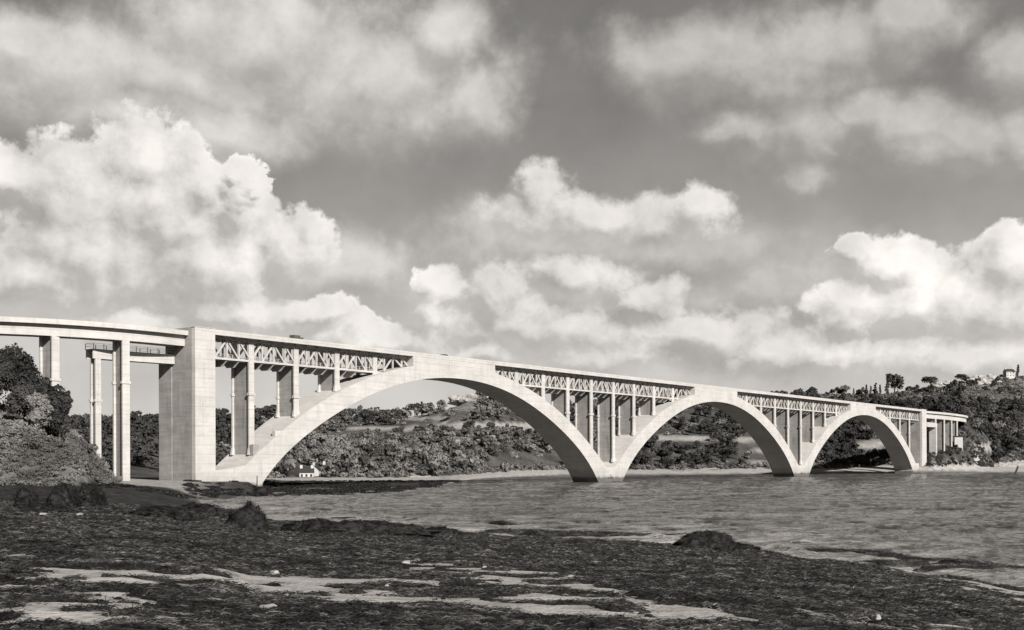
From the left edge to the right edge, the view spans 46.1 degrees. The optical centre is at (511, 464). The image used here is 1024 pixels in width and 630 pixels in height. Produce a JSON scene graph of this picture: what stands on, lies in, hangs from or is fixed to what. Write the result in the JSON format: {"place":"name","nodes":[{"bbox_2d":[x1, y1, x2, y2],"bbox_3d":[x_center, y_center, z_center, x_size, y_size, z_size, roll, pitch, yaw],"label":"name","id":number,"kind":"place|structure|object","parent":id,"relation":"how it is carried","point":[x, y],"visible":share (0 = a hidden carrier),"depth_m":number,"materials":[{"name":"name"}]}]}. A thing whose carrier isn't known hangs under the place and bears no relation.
{"place":"outdoors","nodes":[
{"label":"outdoors","id":0,"kind":"place"},
{"bbox_2d":[0,378,1023,628],"bbox_3d":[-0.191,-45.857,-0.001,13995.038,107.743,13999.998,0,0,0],"label":"ground","id":1,"kind":"structure","parent":0,"point":[146,474],"depth_m":444.79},
{"bbox_2d":[0,356,16,399],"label":"bluff tree","id":2,"kind":"object","parent":1,"relation":"on","point":[7,371],"visible":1,"depth_m":244.85,"materials":[{"name":"grey plant"}]},
{"bbox_2d":[0,342,37,414],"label":"bluff tree","id":3,"kind":"object","parent":1,"relation":"on","point":[18,359],"visible":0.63,"depth_m":252.45,"materials":[{"name":"black plant"}]},
{"bbox_2d":[5,378,37,421],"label":"bluff tree","id":4,"kind":"object","parent":1,"relation":"on","point":[22,389],"visible":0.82,"depth_m":241.56,"materials":[{"name":"grey plant"}]},
{"bbox_2d":[8,486,43,508],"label":"seaweed mound","id":5,"kind":"object","parent":1,"relation":"on","point":[24,498],"visible":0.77,"depth_m":79.75,"materials":[{"name":"black plant"}]},
{"bbox_2d":[9,369,49,392],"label":"bluff tree","id":6,"kind":"object","parent":1,"relation":"on","point":[10,390],"visible":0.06,"depth_m":255.32,"materials":[{"name":"black plant"}]},
{"bbox_2d":[25,391,53,429],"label":"bluff tree","id":7,"kind":"object","parent":1,"relation":"on","point":[37,414],"visible":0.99,"depth_m":239.28,"materials":[{"name":"grey plant"}]},
{"bbox_2d":[30,371,70,435],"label":"bluff tree","id":8,"kind":"object","parent":1,"relation":"on","point":[44,381],"visible":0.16,"depth_m":249.25,"materials":[{"name":"black plant"}]},
{"bbox_2d":[22,502,81,512],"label":"seaweed mound","id":9,"kind":"object","parent":1,"relation":"on","point":[49,507],"visible":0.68,"depth_m":70.28,"materials":[{"name":"black plant"}]},
{"bbox_2d":[48,389,73,439],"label":"bluff tree","id":10,"kind":"object","parent":1,"relation":"on","point":[60,401],"visible":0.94,"depth_m":245.46,"materials":[{"name":"black plant"}]},
{"bbox_2d":[0,402,122,485],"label":"bluff scrub","id":11,"kind":"object","parent":1,"relation":"on","point":[73,442],"visible":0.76,"depth_m":231.35,"materials":[{"name":"grey plant"}]},
{"bbox_2d":[42,482,82,507],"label":"seaweed mound","id":12,"kind":"object","parent":1,"relation":"on","point":[65,494],"visible":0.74,"depth_m":88.75,"materials":[{"name":"black plant"}]},
{"bbox_2d":[77,482,110,505],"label":"seaweed mound","id":13,"kind":"object","parent":1,"relation":"on","point":[91,494],"visible":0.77,"depth_m":100.53,"materials":[{"name":"black plant"}]},
{"bbox_2d":[127,504,194,521],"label":"seaweed mound","id":14,"kind":"object","parent":1,"relation":"on","point":[168,511],"visible":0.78,"depth_m":74.74,"materials":[{"name":"black plant"}]},
{"bbox_2d":[69,405,273,468],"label":"woodland","id":15,"kind":"object","parent":1,"relation":"on","point":[146,425],"visible":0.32,"depth_m":601.16,"materials":[{"name":"grey plant"}]},
{"bbox_2d":[174,501,225,517],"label":"seaweed mound","id":16,"kind":"object","parent":1,"relation":"on","point":[193,508],"visible":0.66,"depth_m":94.74,"materials":[{"name":"black plant"}]},
{"bbox_2d":[222,499,270,531],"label":"seaweed mound","id":17,"kind":"object","parent":1,"relation":"on","point":[249,515],"visible":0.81,"depth_m":75.68,"materials":[{"name":"black plant"}]},
{"bbox_2d":[263,405,276,412],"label":"hilltop tree","id":18,"kind":"object","parent":1,"relation":"on","point":[269,408],"visible":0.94,"depth_m":887.70,"materials":[{"name":"grey plant"}]},
{"bbox_2d":[95,479,447,498],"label":"flats seaweed","id":19,"kind":"object","parent":1,"relation":"on","point":[349,486],"visible":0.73,"depth_m":303.59,"materials":[{"name":"black plant"}]},
{"bbox_2d":[299,465,313,476],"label":"cottage","id":20,"kind":"structure","parent":1,"relation":"on","point":[306,472],"depth_m":557.84,"materials":[{"name":"paint"}]},
{"bbox_2d":[279,517,334,533],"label":"seaweed mound","id":21,"kind":"object","parent":1,"relation":"on","point":[308,525],"visible":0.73,"depth_m":79.61,"materials":[{"name":"black plant"}]},
{"bbox_2d":[304,451,311,460],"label":"deciduous tree","id":22,"kind":"object","parent":1,"relation":"on","point":[307,456],"visible":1,"depth_m":616.30,"materials":[{"name":"grey plant"}]},
{"bbox_2d":[303,430,322,446],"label":"deciduous tree","id":23,"kind":"object","parent":1,"relation":"on","point":[312,436],"visible":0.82,"depth_m":703.36,"materials":[{"name":"grey plant"}]},
{"bbox_2d":[313,462,320,475],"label":"cottage","id":24,"kind":"structure","parent":1,"relation":"on","point":[317,472],"depth_m":563.76,"materials":[{"name":"paint"}]},
{"bbox_2d":[320,446,331,458],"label":"deciduous tree","id":25,"kind":"object","parent":1,"relation":"on","point":[327,450],"visible":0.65,"depth_m":604.71,"materials":[{"name":"grey plant"}]},
{"bbox_2d":[322,461,340,475],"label":"cottage","id":26,"kind":"structure","parent":1,"relation":"on","point":[324,464],"depth_m":570.04,"materials":[{"name":"stone"}]},
{"bbox_2d":[329,441,354,460],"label":"deciduous tree","id":27,"kind":"object","parent":1,"relation":"on","point":[337,448],"visible":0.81,"depth_m":618.06,"materials":[{"name":"grey plant"}]},
{"bbox_2d":[350,447,363,459],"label":"deciduous tree","id":28,"kind":"object","parent":1,"relation":"on","point":[357,450],"visible":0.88,"depth_m":613.90,"materials":[{"name":"grey plant"}]},
{"bbox_2d":[351,437,368,453],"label":"deciduous tree","id":29,"kind":"object","parent":1,"relation":"on","point":[361,443],"visible":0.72,"depth_m":643.21,"materials":[{"name":"grey plant"}]},
{"bbox_2d":[364,413,373,424],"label":"deciduous tree","id":30,"kind":"object","parent":1,"relation":"on","point":[369,418],"visible":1,"depth_m":854.52,"materials":[{"name":"grey plant"}]},
{"bbox_2d":[305,517,441,536],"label":"seaweed mound","id":31,"kind":"object","parent":1,"relation":"on","point":[374,527],"visible":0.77,"depth_m":79.30,"materials":[{"name":"black plant"}]},
{"bbox_2d":[370,410,386,424],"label":"deciduous tree","id":32,"kind":"object","parent":1,"relation":"on","point":[378,412],"visible":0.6,"depth_m":866.61,"materials":[{"name":"grey plant"}]},
{"bbox_2d":[373,444,384,455],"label":"deciduous tree","id":33,"kind":"object","parent":1,"relation":"on","point":[380,448],"visible":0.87,"depth_m":621.43,"materials":[{"name":"grey plant"}]},
{"bbox_2d":[371,435,388,442],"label":"deciduous tree","id":34,"kind":"object","parent":1,"relation":"on","point":[377,438],"visible":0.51,"depth_m":692.73,"materials":[{"name":"grey plant"}]},
{"bbox_2d":[381,415,394,424],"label":"deciduous tree","id":35,"kind":"object","parent":1,"relation":"on","point":[386,419],"visible":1,"depth_m":847.80,"materials":[{"name":"grey plant"}]},
{"bbox_2d":[381,438,400,445],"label":"deciduous tree","id":36,"kind":"object","parent":1,"relation":"on","point":[386,442],"visible":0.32,"depth_m":667.09,"materials":[{"name":"grey plant"}]},
{"bbox_2d":[392,410,401,423],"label":"deciduous tree","id":37,"kind":"object","parent":1,"relation":"on","point":[397,412],"visible":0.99,"depth_m":854.84,"materials":[{"name":"grey plant"}]},
{"bbox_2d":[388,440,409,449],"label":"deciduous tree","id":38,"kind":"object","parent":1,"relation":"on","point":[394,444],"visible":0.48,"depth_m":658.09,"materials":[{"name":"grey plant"}]},
{"bbox_2d":[397,445,406,453],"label":"deciduous tree","id":39,"kind":"object","parent":1,"relation":"on","point":[401,448],"visible":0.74,"depth_m":634.43,"materials":[{"name":"grey plant"}]},
{"bbox_2d":[403,438,420,447],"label":"deciduous tree","id":40,"kind":"object","parent":1,"relation":"on","point":[415,442],"visible":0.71,"depth_m":663.10,"materials":[{"name":"grey plant"}]},
{"bbox_2d":[406,431,419,440],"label":"deciduous tree","id":41,"kind":"object","parent":1,"relation":"on","point":[413,434],"visible":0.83,"depth_m":712.07,"materials":[{"name":"grey plant"}]},
{"bbox_2d":[406,403,421,415],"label":"hilltop tree","id":42,"kind":"object","parent":1,"relation":"on","point":[414,405],"visible":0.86,"depth_m":959.27,"materials":[{"name":"grey plant"}]},
{"bbox_2d":[422,442,442,454],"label":"deciduous tree","id":43,"kind":"object","parent":1,"relation":"on","point":[433,446],"visible":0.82,"depth_m":629.00,"materials":[{"name":"grey plant"}]},
{"bbox_2d":[273,391,596,476],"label":"woodland","id":44,"kind":"object","parent":1,"relation":"on","point":[428,435],"visible":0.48,"depth_m":679.39,"materials":[{"name":"grey plant"}]},
{"bbox_2d":[426,454,449,467],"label":"deciduous tree","id":45,"kind":"object","parent":1,"relation":"on","point":[438,458],"visible":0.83,"depth_m":600.46,"materials":[{"name":"grey plant"}]},
{"bbox_2d":[433,450,452,464],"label":"deciduous tree","id":46,"kind":"object","parent":1,"relation":"on","point":[437,452],"visible":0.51,"depth_m":615.93,"materials":[{"name":"grey plant"}]},
{"bbox_2d":[425,525,467,534],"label":"seaweed mound","id":47,"kind":"object","parent":1,"relation":"on","point":[444,529],"visible":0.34,"depth_m":97.67,"materials":[{"name":"black plant"}]},
{"bbox_2d":[442,462,450,472],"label":"deciduous tree","id":48,"kind":"object","parent":1,"relation":"on","point":[448,466],"visible":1,"depth_m":597.03,"materials":[{"name":"grey plant"}]},
{"bbox_2d":[447,395,462,405],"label":"rock","id":49,"kind":"object","parent":1,"relation":"on","point":[454,399],"visible":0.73,"depth_m":971.34,"materials":[{"name":"white stone"}]},
{"bbox_2d":[450,453,466,467],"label":"deciduous tree","id":50,"kind":"object","parent":1,"relation":"on","point":[459,458],"visible":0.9,"depth_m":621.52,"materials":[{"name":"grey plant"}]},
{"bbox_2d":[456,436,470,448],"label":"deciduous tree","id":51,"kind":"object","parent":1,"relation":"on","point":[463,438],"visible":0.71,"depth_m":680.69,"materials":[{"name":"grey plant"}]},
{"bbox_2d":[459,393,478,403],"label":"rock","id":52,"kind":"object","parent":1,"relation":"on","point":[463,399],"visible":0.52,"depth_m":961.56,"materials":[{"name":"white stone"}]},
{"bbox_2d":[465,425,473,437],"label":"deciduous tree","id":53,"kind":"object","parent":1,"relation":"on","point":[470,432],"visible":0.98,"depth_m":707.09,"materials":[{"name":"grey plant"}]},
{"bbox_2d":[478,447,485,456],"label":"deciduous tree","id":54,"kind":"object","parent":1,"relation":"on","point":[481,451],"visible":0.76,"depth_m":670.94,"materials":[{"name":"grey plant"}]},
{"bbox_2d":[0,316,967,486],"bbox_3d":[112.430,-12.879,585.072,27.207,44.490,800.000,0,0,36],"label":"arch bridge","id":55,"kind":"structure","parent":1,"relation":"on","point":[789,440],"depth_m":353.54,"materials":[{"name":"concrete"}]},
{"bbox_2d":[493,445,502,457],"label":"deciduous tree","id":56,"kind":"object","parent":1,"relation":"on","point":[497,448],"visible":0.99,"depth_m":716.00,"materials":[{"name":"grey plant"}]},
{"bbox_2d":[487,519,520,525],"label":"seaweed mound","id":57,"kind":"object","parent":1,"relation":"on","point":[499,522],"visible":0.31,"depth_m":135.63,"materials":[{"name":"black plant"}]},
{"bbox_2d":[498,434,510,443],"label":"deciduous tree","id":58,"kind":"object","parent":1,"relation":"on","point":[503,438],"visible":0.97,"depth_m":749.00,"materials":[{"name":"grey plant"}]},
{"bbox_2d":[496,425,514,439],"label":"deciduous tree","id":59,"kind":"object","parent":1,"relation":"on","point":[508,430],"visible":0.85,"depth_m":761.48,"materials":[{"name":"grey plant"}]},
{"bbox_2d":[0,486,1023,629],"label":"seaweed","id":60,"kind":"object","parent":1,"relation":"on","point":[131,496],"visible":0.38,"depth_m":31.57,"materials":[{"name":"black plant"}]},
{"bbox_2d":[0,499,1023,629],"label":"seaweed strands","id":61,"kind":"object","parent":60,"relation":"on","point":[376,613],"visible":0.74,"depth_m":31.77},
{"bbox_2d":[524,434,530,451],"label":"deciduous tree","id":62,"kind":"object","parent":1,"relation":"on","point":[527,438],"visible":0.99,"depth_m":773.29,"materials":[{"name":"grey plant"}]},
{"bbox_2d":[523,443,535,450],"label":"deciduous tree","id":63,"kind":"object","parent":1,"relation":"on","point":[530,446],"visible":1,"depth_m":768.24,"materials":[{"name":"grey plant"}]},
{"bbox_2d":[216,376,1023,477],"bbox_3d":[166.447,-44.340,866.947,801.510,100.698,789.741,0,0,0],"label":"hillside scrub","id":64,"kind":"object","parent":1,"relation":"on","point":[276,474],"visible":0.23,"depth_m":852.97,"materials":[{"name":"grey plant"}]},
{"bbox_2d":[347,458,892,477],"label":"shore bushes","id":65,"kind":"object","parent":1,"relation":"on","point":[378,473],"visible":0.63,"depth_m":720.80,"materials":[{"name":"grey plant"}]},
{"bbox_2d":[635,452,651,463],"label":"deciduous tree","id":66,"kind":"object","parent":1,"relation":"on","point":[642,456],"visible":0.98,"depth_m":783.89,"materials":[{"name":"black plant"}]},
{"bbox_2d":[639,449,653,462],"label":"deciduous tree","id":67,"kind":"object","parent":1,"relation":"on","point":[651,453],"visible":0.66,"depth_m":788.92,"materials":[{"name":"black plant"}]},
{"bbox_2d":[660,450,671,460],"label":"deciduous tree","id":68,"kind":"object","parent":1,"relation":"on","point":[667,455],"visible":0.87,"depth_m":800.24,"materials":[{"name":"grey plant"}]},
{"bbox_2d":[678,444,691,452],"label":"deciduous tree","id":69,"kind":"object","parent":1,"relation":"on","point":[684,446],"visible":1,"depth_m":828.01,"materials":[{"name":"black plant"}]},
{"bbox_2d":[672,529,738,550],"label":"seaweed mound","id":70,"kind":"object","parent":1,"relation":"on","point":[711,540],"visible":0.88,"depth_m":83.57,"materials":[{"name":"black plant"}]},
{"bbox_2d":[701,449,712,457],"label":"deciduous tree","id":71,"kind":"object","parent":1,"relation":"on","point":[708,451],"visible":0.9,"depth_m":810.61,"materials":[{"name":"grey plant"}]},
{"bbox_2d":[594,387,820,467],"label":"woodland","id":72,"kind":"object","parent":1,"relation":"on","point":[704,425],"visible":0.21,"depth_m":900.21,"materials":[{"name":"grey plant"}]},
{"bbox_2d":[722,446,738,459],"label":"deciduous tree","id":73,"kind":"object","parent":1,"relation":"on","point":[732,450],"visible":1,"depth_m":824.18,"materials":[{"name":"grey plant"}]},
{"bbox_2d":[736,542,761,549],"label":"seaweed mound","id":74,"kind":"object","parent":1,"relation":"on","point":[743,546],"visible":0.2,"depth_m":85.29,"materials":[{"name":"black plant"}]},
{"bbox_2d":[884,377,889,393],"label":"hilltop tree","id":75,"kind":"object","parent":1,"relation":"on","point":[886,387],"visible":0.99,"depth_m":1160.05,"materials":[{"name":"black plant"}]},
{"bbox_2d":[886,373,903,392],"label":"hilltop tree","id":76,"kind":"object","parent":1,"relation":"on","point":[893,379],"visible":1,"depth_m":1159.77,"materials":[{"name":"black plant"}]},
{"bbox_2d":[895,380,903,391],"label":"hilltop tree","id":77,"kind":"object","parent":1,"relation":"on","point":[897,383],"visible":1,"depth_m":1162.94,"materials":[{"name":"black plant"}]},
{"bbox_2d":[817,374,1015,465],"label":"hill woods","id":78,"kind":"object","parent":1,"relation":"on","point":[847,449],"visible":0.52,"depth_m":936.32,"materials":[{"name":"grey plant"}]},
{"bbox_2d":[818,376,1023,465],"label":"hill scrub","id":79,"kind":"object","parent":1,"relation":"on","point":[1008,459],"visible":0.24,"depth_m":1092.80,"materials":[{"name":"grey plant"}]},
{"bbox_2d":[921,376,938,384],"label":"hilltop tree","id":80,"kind":"object","parent":1,"relation":"on","point":[930,380],"visible":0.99,"depth_m":1207.49,"materials":[{"name":"grey plant"}]},
{"bbox_2d":[953,436,962,450],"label":"hut","id":81,"kind":"object","parent":1,"relation":"on","point":[958,440],"visible":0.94,"depth_m":833.58,"materials":[{"name":"paint"}]},
{"bbox_2d":[926,421,993,466],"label":"spur bushes","id":82,"kind":"object","parent":1,"relation":"on","point":[981,462],"visible":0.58,"depth_m":842.80,"materials":[{"name":"grey plant"}]},
{"bbox_2d":[954,374,966,382],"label":"hilltop tree","id":83,"kind":"object","parent":1,"relation":"on","point":[960,376],"visible":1,"depth_m":1203.12,"materials":[{"name":"grey plant"}]},
{"bbox_2d":[976,411,985,419],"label":"deciduous tree","id":84,"kind":"object","parent":1,"relation":"on","point":[981,414],"visible":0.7,"depth_m":938.80,"materials":[{"name":"grey plant"}]},
{"bbox_2d":[974,403,988,412],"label":"deciduous tree","id":85,"kind":"object","parent":1,"relation":"on","point":[982,407],"visible":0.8,"depth_m":961.15,"materials":[{"name":"grey plant"}]},
{"bbox_2d":[977,396,985,404],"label":"deciduous tree","id":86,"kind":"object","parent":1,"relation":"on","point":[980,398],"visible":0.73,"depth_m":1002.89,"materials":[{"name":"black plant"}]},
{"bbox_2d":[978,375,987,383],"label":"rock","id":87,"kind":"object","parent":1,"relation":"on","point":[982,378],"visible":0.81,"depth_m":1191.47,"materials":[{"name":"white stone"}]},
{"bbox_2d":[986,374,996,382],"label":"rock","id":88,"kind":"object","parent":1,"relation":"on","point":[990,377],"visible":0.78,"depth_m":1208.95,"materials":[{"name":"white stone"}]},
{"bbox_2d":[992,439,1001,448],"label":"deciduous tree","id":89,"kind":"object","parent":1,"relation":"on","point":[997,443],"visible":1,"depth_m":932.30,"materials":[{"name":"grey plant"}]},
{"bbox_2d":[992,420,1005,430],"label":"deciduous tree","id":90,"kind":"object","parent":1,"relation":"on","point":[997,424],"visible":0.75,"depth_m":959.48,"materials":[{"name":"grey plant"}]},
{"bbox_2d":[993,430,1010,439],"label":"deciduous tree","id":91,"kind":"object","parent":1,"relation":"on","point":[1000,435],"visible":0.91,"depth_m":946.32,"materials":[{"name":"grey plant"}]},
{"bbox_2d":[993,423,1013,435],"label":"deciduous tree","id":92,"kind":"object","parent":1,"relation":"on","point":[1006,426],"visible":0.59,"depth_m":959.63,"materials":[{"name":"grey plant"}]},
{"bbox_2d":[995,401,1011,410],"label":"deciduous tree","id":93,"kind":"object","parent":1,"relation":"on","point":[1005,404],"visible":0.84,"depth_m":1043.63,"materials":[{"name":"black plant"}]},
{"bbox_2d":[999,462,1017,466],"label":"sea wall","id":94,"kind":"structure","parent":1,"relation":"on","point":[1007,464],"depth_m":879.60,"materials":[{"name":"concrete"}]},
{"bbox_2d":[1003,368,1015,378],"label":"farmhouse","id":95,"kind":"object","parent":1,"relation":"on","point":[1009,373],"visible":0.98,"depth_m":1241.73,"materials":[{"name":"paint"}]},
{"bbox_2d":[1003,438,1018,453],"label":"deciduous tree","id":96,"kind":"object","parent":1,"relation":"on","point":[1009,445],"visible":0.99,"depth_m":934.62,"materials":[{"name":"black plant"}]},
{"bbox_2d":[1001,398,1023,408],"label":"deciduous tree","id":97,"kind":"object","parent":1,"relation":"on","point":[1018,401],"visible":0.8,"depth_m":1052.09,"materials":[{"name":"grey plant"}]},
{"bbox_2d":[1002,409,1023,421],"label":"deciduous tree","id":98,"kind":"object","parent":1,"relation":"on","point":[1007,415],"visible":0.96,"depth_m":998.72,"materials":[{"name":"grey plant"}]},
{"bbox_2d":[1009,425,1023,437],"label":"deciduous tree","id":99,"kind":"object","parent":1,"relation":"on","point":[1016,430],"visible":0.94,"depth_m":965.81,"materials":[{"name":"grey plant"}]},
{"bbox_2d":[1013,392,1023,405],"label":"deciduous tree","id":100,"kind":"object","parent":1,"relation":"on","point":[1020,396],"visible":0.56,"depth_m":1060.89,"materials":[{"name":"grey plant"}]},
{"bbox_2d":[1013,460,1023,466],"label":"sea wall","id":101,"kind":"structure","parent":1,"relation":"on","point":[1021,463],"depth_m":883.60,"materials":[{"name":"concrete"}]},
{"bbox_2d":[1014,438,1023,452],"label":"deciduous tree","id":102,"kind":"object","parent":1,"relation":"on","point":[1020,443],"visible":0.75,"depth_m":947.80,"materials":[{"name":"grey plant"}]},
{"bbox_2d":[0,0,1023,416],"label":"sky","id":103,"kind":"structure","parent":0,"point":[757,195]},
{"bbox_2d":[198,472,1023,586],"bbox_3d":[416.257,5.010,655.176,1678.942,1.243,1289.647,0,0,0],"label":"water","id":104,"kind":"structure","parent":0,"point":[975,516],"depth_m":177.75,"materials":[{"name":"grey liquid"}]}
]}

